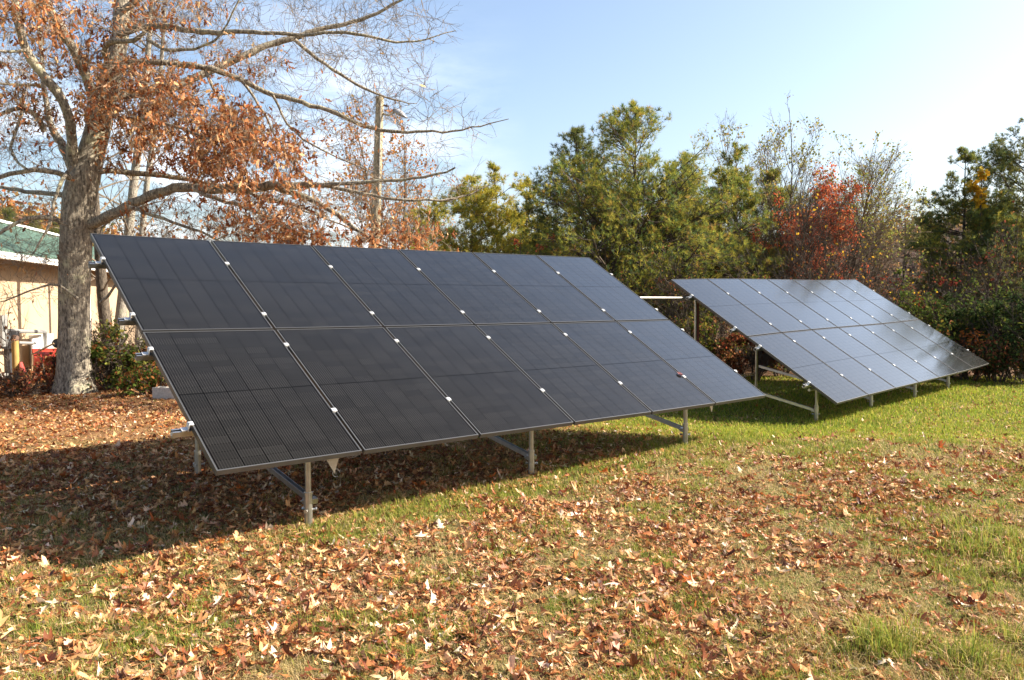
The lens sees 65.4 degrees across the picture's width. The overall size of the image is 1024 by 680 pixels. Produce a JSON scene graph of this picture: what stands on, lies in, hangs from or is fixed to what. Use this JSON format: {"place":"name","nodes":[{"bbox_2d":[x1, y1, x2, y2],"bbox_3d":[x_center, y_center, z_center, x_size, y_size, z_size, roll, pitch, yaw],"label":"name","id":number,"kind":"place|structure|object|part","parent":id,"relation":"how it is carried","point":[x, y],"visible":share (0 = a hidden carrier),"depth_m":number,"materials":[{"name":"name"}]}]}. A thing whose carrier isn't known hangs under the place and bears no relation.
{"place":"outdoors","nodes":[
{"label":"outdoors","id":0,"kind":"place"},
{"bbox_2d":[0,323,1023,679],"bbox_3d":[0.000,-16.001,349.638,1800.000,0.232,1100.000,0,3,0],"label":"ground","id":1,"kind":"structure","parent":0,"point":[186,441],"depth_m":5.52,"materials":[{"name":"brown plant"}]},
{"bbox_2d":[0,205,18,221],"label":"pine tree","id":2,"kind":"object","parent":1,"relation":"on","point":[10,215],"visible":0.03,"depth_m":41.67,"materials":[{"name":"green plant"}]},
{"bbox_2d":[0,305,22,397],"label":"sapling","id":3,"kind":"object","parent":1,"relation":"on","point":[6,341],"visible":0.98,"depth_m":13.04,"materials":[{"name":"brown plant"}]},
{"bbox_2d":[11,335,19,377],"bbox_3d":[-9.299,0.435,14.941,0.133,1.060,0.136,0,3,0],"label":"bollard","id":4,"kind":"object","parent":1,"relation":"on","point":[15,353],"visible":0.53,"depth_m":14.89,"materials":[{"name":"yellow metal"}]},
{"bbox_2d":[0,315,47,372],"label":"gas meter","id":5,"kind":"object","parent":1,"relation":"on","point":[16,331],"visible":0.52,"depth_m":16.32,"materials":[{"name":"grey metal"}]},
{"bbox_2d":[19,362,29,383],"bbox_3d":[-9.440,0.632,15.352,0.283,0.423,0.283,3,4,45],"label":"marker cone","id":6,"kind":"object","parent":1,"relation":"on","point":[21,365],"visible":0.22,"depth_m":15.32,"materials":[{"name":"red plastic"}]},
{"bbox_2d":[0,361,51,397],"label":"shrub","id":7,"kind":"object","parent":1,"relation":"on","point":[19,381],"visible":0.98,"depth_m":13.13,"materials":[{"name":"brown plant"}]},
{"bbox_2d":[24,212,43,229],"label":"pine tree","id":8,"kind":"object","parent":1,"relation":"on","point":[37,225],"visible":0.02,"depth_m":42.74,"materials":[{"name":"green plant"}]},
{"bbox_2d":[31,339,56,385],"bbox_3d":[-8.728,0.386,15.019,0.598,0.911,0.258,-1,3,-19],"label":"wheelbarrow","id":9,"kind":"object","parent":1,"relation":"on","point":[34,355],"visible":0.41,"depth_m":14.95,"materials":[{"name":"red plastic"}]},
{"bbox_2d":[34,373,54,393],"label":"shrub","id":10,"kind":"object","parent":1,"relation":"on","point":[49,381],"visible":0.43,"depth_m":13.71,"materials":[{"name":"brown plant"}]},
{"bbox_2d":[33,344,56,379],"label":"shrub","id":11,"kind":"object","parent":1,"relation":"on","point":[44,367],"visible":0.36,"depth_m":14.33,"materials":[{"name":"brown plant"}]},
{"bbox_2d":[44,216,59,233],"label":"pine tree","id":12,"kind":"object","parent":1,"relation":"on","point":[53,230],"depth_m":43.73,"materials":[{"name":"green plant"}]},
{"bbox_2d":[0,220,142,372],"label":"building","id":13,"kind":"structure","parent":1,"relation":"on","point":[48,320],"depth_m":18.83,"materials":[{"name":"beige paint"}]},
{"bbox_2d":[29,333,53,365],"bbox_3d":[-11.067,0.227,18.640,0.217,0.700,1.574,-1,3,-14],"label":"utility cabinet","id":14,"kind":"object","parent":13,"relation":"attached to","point":[37,338],"visible":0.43,"depth_m":18.39,"materials":[{"name":"white metal"}]},
{"bbox_3d":[-10.877,0.245,18.291,0.012,0.580,0.806,-1,3,-14],"label":"door","id":15,"kind":"part","parent":14,"relation":"part of","materials":[{"name":"white metal"}]},
{"bbox_2d":[11,0,191,376],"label":"bare tree","id":16,"kind":"object","parent":1,"relation":"on","point":[100,276],"visible":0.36,"depth_m":16.49,"materials":[{"name":"brown plant"}]},
{"bbox_2d":[0,182,214,246],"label":"autumn wood","id":17,"kind":"object","parent":1,"relation":"on","point":[10,204],"visible":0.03,"depth_m":127.40,"materials":[{"name":"orange plant"}]},
{"bbox_2d":[22,0,196,349],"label":"bare tree","id":18,"kind":"object","parent":1,"relation":"on","point":[121,307],"visible":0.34,"depth_m":17.77,"materials":[{"name":"brown plant"}]},
{"bbox_2d":[86,340,145,389],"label":"shrub","id":19,"kind":"object","parent":1,"relation":"on","point":[96,354],"visible":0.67,"depth_m":14.07,"materials":[{"name":"green plant"}]},
{"bbox_2d":[90,308,156,388],"bbox_3d":[-6.830,0.177,14.681,2.179,1.574,2.573,1,3,18],"label":"shrub","id":20,"kind":"object","parent":1,"relation":"on","point":[114,335],"visible":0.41,"depth_m":14.21,"materials":[{"name":"green plant"}]},
{"bbox_2d":[110,363,167,397],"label":"shrub","id":21,"kind":"object","parent":1,"relation":"on","point":[142,381],"visible":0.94,"depth_m":13.33,"materials":[{"name":"green plant"}]},
{"bbox_2d":[110,200,177,236],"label":"bare tree","id":22,"kind":"object","parent":1,"relation":"on","point":[160,224],"visible":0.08,"depth_m":24.12,"materials":[{"name":"brown plant"}]},
{"bbox_2d":[62,0,227,346],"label":"bare tree","id":23,"kind":"object","parent":1,"relation":"on","point":[146,184],"visible":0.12,"depth_m":19.81,"materials":[{"name":"brown plant"}]},
{"bbox_2d":[152,386,174,399],"bbox_3d":[-5.649,0.866,13.054,0.400,0.190,0.190,1,3,10],"label":"cinder block","id":24,"kind":"object","parent":1,"relation":"on","point":[160,392],"depth_m":12.97,"materials":[{"name":"grey concrete"}]},
{"bbox_2d":[188,201,258,240],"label":"bare tree","id":25,"kind":"object","parent":1,"relation":"on","point":[212,225],"visible":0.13,"depth_m":28.05,"materials":[{"name":"brown plant"}]},
{"bbox_2d":[0,0,507,394],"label":"oak tree","id":26,"kind":"object","parent":1,"relation":"on","point":[78,221],"visible":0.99,"depth_m":12.94,"materials":[{"name":"orange plant"}]},
{"bbox_2d":[258,209,340,245],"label":"bare tree","id":27,"kind":"object","parent":1,"relation":"on","point":[303,231],"visible":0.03,"depth_m":29.34,"materials":[{"name":"brown plant"}]},
{"bbox_2d":[301,200,371,246],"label":"bare tree","id":28,"kind":"object","parent":1,"relation":"on","point":[332,234],"visible":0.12,"depth_m":33.29,"materials":[{"name":"brown plant"}]},
{"bbox_2d":[370,96,407,246],"bbox_3d":[-3.722,-3.323,23.712,1.423,7.797,0.385,1,3,19],"label":"utility pole","id":29,"kind":"object","parent":1,"relation":"on","point":[378,125],"visible":0.42,"depth_m":23.64,"materials":[{"name":"brown wood"}]},
{"bbox_2d":[318,93,460,249],"bbox_3d":[-4.520,-4.746,31.498,5.307,9.662,6.074,3,4,41],"label":"bare tree","id":30,"kind":"object","parent":1,"relation":"on","point":[365,173],"visible":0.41,"depth_m":30.68,"materials":[{"name":"brown plant"}]},
{"bbox_2d":[88,233,765,526],"bbox_3d":[-0.395,0.200,8.048,6.649,2.392,2.913,-3,4,-42],"label":"solar array","id":31,"kind":"object","parent":1,"relation":"on","point":[270,357],"visible":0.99,"depth_m":7.13,"materials":[{"name":"black glass"}]},
{"bbox_2d":[408,179,464,250],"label":"bare tree","id":32,"kind":"object","parent":1,"relation":"on","point":[427,209],"visible":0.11,"depth_m":32.92,"materials":[{"name":"brown plant"}]},
{"bbox_2d":[405,198,469,251],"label":"pine tree","id":33,"kind":"object","parent":1,"relation":"on","point":[437,210],"visible":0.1,"depth_m":27.63,"materials":[{"name":"green plant"}]},
{"bbox_2d":[426,173,529,253],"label":"pine tree","id":34,"kind":"object","parent":1,"relation":"on","point":[460,209],"visible":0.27,"depth_m":24.49,"materials":[{"name":"green plant"}]},
{"bbox_2d":[455,159,536,254],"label":"pine tree","id":35,"kind":"object","parent":1,"relation":"on","point":[497,177],"visible":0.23,"depth_m":25.30,"materials":[{"name":"green plant"}]},
{"bbox_2d":[0,435,1023,679],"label":"leaf litter","id":36,"kind":"object","parent":1,"relation":"on","point":[274,627],"visible":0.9,"depth_m":4.85,"materials":[{"name":"brown plant"}]},
{"bbox_2d":[0,354,1023,443],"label":"leaf litter","id":37,"kind":"object","parent":1,"relation":"on","point":[119,409],"visible":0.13,"depth_m":11.04,"materials":[{"name":"brown plant"}]},
{"bbox_2d":[505,176,546,249],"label":"pine tree","id":38,"kind":"object","parent":1,"relation":"on","point":[522,193],"visible":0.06,"depth_m":28.73,"materials":[{"name":"green plant"}]},
{"bbox_2d":[510,233,555,254],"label":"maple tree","id":39,"kind":"object","parent":1,"relation":"on","point":[517,241],"visible":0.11,"depth_m":21.32,"materials":[{"name":"green plant"}]},
{"bbox_2d":[498,123,655,278],"bbox_3d":[2.068,-3.007,24.676,5.232,7.201,5.058,0,3,0],"label":"pine tree","id":40,"kind":"object","parent":1,"relation":"on","point":[576,139],"visible":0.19,"depth_m":24.09,"materials":[{"name":"green plant"}]},
{"bbox_2d":[565,242,662,307],"bbox_3d":[2.485,-0.798,20.168,3.486,3.288,2.482,-2,3,-34],"label":"shrub","id":41,"kind":"object","parent":1,"relation":"on","point":[572,253],"visible":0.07,"depth_m":19.83,"materials":[{"name":"green plant"}]},
{"bbox_2d":[498,97,777,329],"bbox_3d":[3.482,-3.035,22.178,7.873,7.536,7.373,0,3,0],"label":"pine tree","id":42,"kind":"object","parent":1,"relation":"on","point":[630,201],"visible":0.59,"depth_m":21.09,"materials":[{"name":"green plant"}]},
{"bbox_2d":[615,241,715,327],"bbox_3d":[3.747,-0.766,19.590,2.869,3.276,3.036,0,3,0],"label":"shrub","id":43,"kind":"object","parent":1,"relation":"on","point":[702,267],"visible":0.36,"depth_m":19.13,"materials":[{"name":"green plant"}]},
{"bbox_2d":[622,149,755,337],"bbox_3d":[5.210,-2.549,23.747,4.476,6.393,4.266,0,3,0],"label":"pine tree","id":44,"kind":"object","parent":1,"relation":"on","point":[685,153],"visible":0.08,"depth_m":23.20,"materials":[{"name":"green plant"}]},
{"bbox_2d":[662,301,719,346],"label":"shrub","id":45,"kind":"object","parent":1,"relation":"on","point":[704,325],"visible":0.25,"depth_m":18.38,"materials":[{"name":"green plant"}]},
{"bbox_2d":[645,271,769,340],"bbox_3d":[4.721,-0.409,19.265,2.571,2.574,3.062,-2,4,-38],"label":"shrub","id":46,"kind":"object","parent":1,"relation":"on","point":[682,301],"visible":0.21,"depth_m":19.21,"materials":[{"name":"green plant"}]},
{"bbox_2d":[678,318,750,358],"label":"shrub","id":47,"kind":"object","parent":1,"relation":"on","point":[710,347],"visible":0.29,"depth_m":17.97,"materials":[{"name":"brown plant"}]},
{"bbox_2d":[712,340,750,373],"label":"shrub","id":48,"kind":"object","parent":1,"relation":"on","point":[726,357],"visible":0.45,"depth_m":17.68,"materials":[{"name":"brown plant"}]},
{"bbox_2d":[680,141,793,356],"bbox_3d":[6.730,-2.615,23.496,3.520,6.543,3.424,-1,3,-20],"label":"pine tree","id":49,"kind":"object","parent":1,"relation":"on","point":[745,194],"visible":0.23,"depth_m":22.99,"materials":[{"name":"green plant"}]},
{"bbox_2d":[717,328,778,381],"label":"shrub","id":50,"kind":"object","parent":1,"relation":"on","point":[739,338],"visible":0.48,"depth_m":17.59,"materials":[{"name":"brown plant"}]},
{"bbox_2d":[704,257,802,364],"bbox_3d":[6.850,-0.875,22.045,3.148,3.243,2.715,0,3,0],"label":"shrub","id":51,"kind":"object","parent":1,"relation":"on","point":[748,273],"visible":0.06,"depth_m":22.12,"materials":[{"name":"green plant"}]},
{"bbox_2d":[707,127,807,278],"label":"bare tree","id":52,"kind":"object","parent":1,"relation":"on","point":[767,182],"visible":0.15,"depth_m":25.58,"materials":[{"name":"green plant"}]},
{"bbox_2d":[751,347,789,376],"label":"shrub","id":53,"kind":"object","parent":1,"relation":"on","point":[779,367],"visible":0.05,"depth_m":18.60,"materials":[{"name":"brown plant"}]},
{"bbox_2d":[696,93,860,274],"bbox_3d":[8.721,-3.591,25.521,5.221,8.332,5.897,3,4,45],"label":"bare tree","id":54,"kind":"object","parent":1,"relation":"on","point":[802,163],"visible":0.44,"depth_m":24.79,"materials":[{"name":"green plant"}]},
{"bbox_2d":[737,162,829,278],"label":"pine tree","id":55,"kind":"object","parent":1,"relation":"on","point":[771,172],"visible":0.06,"depth_m":25.48,"materials":[{"name":"green plant"}]},
{"bbox_2d":[676,167,925,304],"bbox_3d":[7.798,-1.836,21.657,6.582,5.206,5.709,1,3,23],"label":"bare tree","id":56,"kind":"object","parent":1,"relation":"on","point":[803,245],"visible":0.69,"depth_m":20.63,"materials":[{"name":"brown plant"}]},
{"bbox_2d":[769,250,837,279],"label":"shrub","id":57,"kind":"object","parent":1,"relation":"on","point":[798,265],"visible":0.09,"depth_m":19.68,"materials":[{"name":"green plant"}]},
{"bbox_2d":[746,160,871,279],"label":"maple tree","id":58,"kind":"object","parent":1,"relation":"on","point":[841,187],"visible":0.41,"depth_m":23.15,"materials":[{"name":"red plant"}]},
{"bbox_2d":[641,279,988,421],"bbox_3d":[5.522,0.037,14.040,2.802,2.416,9.618,3,4,45],"label":"solar array","id":59,"kind":"object","parent":1,"relation":"on","point":[835,342],"visible":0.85,"depth_m":13.83,"materials":[{"name":"black glass"}]},
{"bbox_2d":[782,225,897,304],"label":"bare tree","id":60,"kind":"object","parent":1,"relation":"on","point":[871,256],"visible":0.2,"depth_m":21.96,"materials":[{"name":"brown plant"}]},
{"bbox_2d":[821,220,885,282],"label":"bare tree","id":61,"kind":"object","parent":1,"relation":"on","point":[856,262],"visible":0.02,"depth_m":32.12,"materials":[{"name":"brown plant"}]},
{"bbox_2d":[780,130,939,281],"bbox_3d":[10.655,-2.803,25.018,6.337,6.809,5.357,-2,3,-34],"label":"bare tree","id":62,"kind":"object","parent":1,"relation":"on","point":[869,207],"visible":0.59,"depth_m":23.92,"materials":[{"name":"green plant"}]},
{"bbox_2d":[830,267,919,306],"bbox_3d":[9.022,-0.537,20.706,2.344,2.702,3.012,3,4,45],"label":"shrub","id":63,"kind":"object","parent":1,"relation":"on","point":[888,296],"visible":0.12,"depth_m":20.54,"materials":[{"name":"green plant"}]},
{"bbox_2d":[855,189,912,292],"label":"bare tree","id":64,"kind":"object","parent":1,"relation":"on","point":[876,267],"visible":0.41,"depth_m":24.71,"materials":[{"name":"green plant"}]},
{"bbox_2d":[860,262,922,308],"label":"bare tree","id":65,"kind":"object","parent":1,"relation":"on","point":[891,283],"visible":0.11,"depth_m":31.36,"materials":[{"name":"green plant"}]},
{"bbox_2d":[855,269,937,315],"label":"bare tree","id":66,"kind":"object","parent":1,"relation":"on","point":[917,290],"visible":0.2,"depth_m":20.79,"materials":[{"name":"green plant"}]},
{"bbox_2d":[885,199,931,305],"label":"bare tree","id":67,"kind":"object","parent":1,"relation":"on","point":[905,240],"visible":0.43,"depth_m":35.63,"materials":[{"name":"brown plant"}]},
{"bbox_2d":[913,223,933,297],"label":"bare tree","id":68,"kind":"object","parent":1,"relation":"on","point":[921,270],"visible":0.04,"depth_m":37.77,"materials":[{"name":"brown plant"}]},
{"bbox_2d":[880,275,978,338],"bbox_3d":[10.180,-0.443,20.059,2.538,2.565,2.385,0,3,0],"label":"shrub","id":69,"kind":"object","parent":1,"relation":"on","point":[951,282],"visible":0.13,"depth_m":19.96,"materials":[{"name":"green plant"}]},
{"bbox_2d":[910,236,955,320],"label":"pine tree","id":70,"kind":"object","parent":1,"relation":"on","point":[929,276],"visible":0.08,"depth_m":35.81,"materials":[{"name":"green plant"}]},
{"bbox_2d":[890,246,996,308],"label":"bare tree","id":71,"kind":"object","parent":1,"relation":"on","point":[921,275],"visible":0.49,"depth_m":30.73,"materials":[{"name":"brown plant"}]},
{"bbox_2d":[929,315,971,343],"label":"shrub","id":72,"kind":"object","parent":1,"relation":"on","point":[948,330],"visible":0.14,"depth_m":17.92,"materials":[{"name":"green plant"}]},
{"bbox_2d":[890,269,1016,343],"bbox_3d":[10.555,-0.421,18.789,2.787,2.652,2.758,0,3,0],"label":"shrub","id":73,"kind":"object","parent":1,"relation":"on","point":[911,307],"visible":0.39,"depth_m":18.61,"materials":[{"name":"green plant"}]},
{"bbox_2d":[898,145,1023,305],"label":"pine tree","id":74,"kind":"object","parent":1,"relation":"on","point":[971,215],"visible":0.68,"depth_m":33.39,"materials":[{"name":"green plant"}]},
{"bbox_2d":[940,328,993,379],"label":"shrub","id":75,"kind":"object","parent":1,"relation":"on","point":[970,338],"visible":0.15,"depth_m":17.71,"materials":[{"name":"green plant"}]},
{"bbox_2d":[950,166,989,272],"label":"poplar tree","id":76,"kind":"object","parent":1,"relation":"on","point":[978,190],"visible":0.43,"depth_m":32.60,"materials":[{"name":"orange plant"}]},
{"bbox_2d":[951,338,993,380],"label":"shrub","id":77,"kind":"object","parent":1,"relation":"on","point":[966,373],"visible":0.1,"depth_m":17.62,"materials":[{"name":"brown plant"}]},
{"bbox_2d":[928,285,1023,378],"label":"shrub","id":78,"kind":"object","parent":1,"relation":"on","point":[993,313],"visible":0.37,"depth_m":17.96,"materials":[{"name":"green plant"}]},
{"bbox_2d":[945,223,1023,324],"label":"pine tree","id":79,"kind":"object","parent":1,"relation":"on","point":[984,250],"visible":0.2,"depth_m":31.54,"materials":[{"name":"green plant"}]},
{"bbox_2d":[947,117,1023,303],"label":"pine tree","id":80,"kind":"object","parent":1,"relation":"on","point":[1006,158],"visible":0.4,"depth_m":33.44,"materials":[{"name":"green plant"}]},
{"bbox_2d":[947,220,1023,310],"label":"bare tree","id":81,"kind":"object","parent":1,"relation":"on","point":[989,273],"visible":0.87,"depth_m":29.47,"materials":[{"name":"brown plant"}]},
{"bbox_2d":[955,271,1023,380],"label":"shrub","id":82,"kind":"object","parent":1,"relation":"on","point":[1019,328],"visible":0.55,"depth_m":17.37,"materials":[{"name":"green plant"}]},
{"bbox_2d":[960,195,1023,315],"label":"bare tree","id":83,"kind":"object","parent":1,"relation":"on","point":[1017,271],"visible":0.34,"depth_m":30.86,"materials":[{"name":"brown plant"}]},
{"bbox_2d":[971,333,1023,384],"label":"shrub","id":84,"kind":"object","parent":1,"relation":"on","point":[994,356],"visible":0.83,"depth_m":17.00,"materials":[{"name":"green plant"}]},
{"bbox_2d":[1002,343,1023,381],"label":"shrub","id":85,"kind":"object","parent":1,"relation":"on","point":[1022,369],"visible":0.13,"depth_m":17.11,"materials":[{"name":"green plant"}]},
{"bbox_2d":[0,0,1023,260],"label":"sky","id":86,"kind":"structure","parent":0,"point":[939,77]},
{"bbox_2d":[883,235,958,305],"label":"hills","id":87,"kind":"structure","parent":0,"point":[913,264],"depth_m":114.58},
{"bbox_2d":[758,206,1023,303],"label":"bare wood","id":88,"kind":"object","parent":87,"relation":"on","point":[957,228],"visible":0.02,"depth_m":105.67,"materials":[{"name":"brown plant"}]}
]}

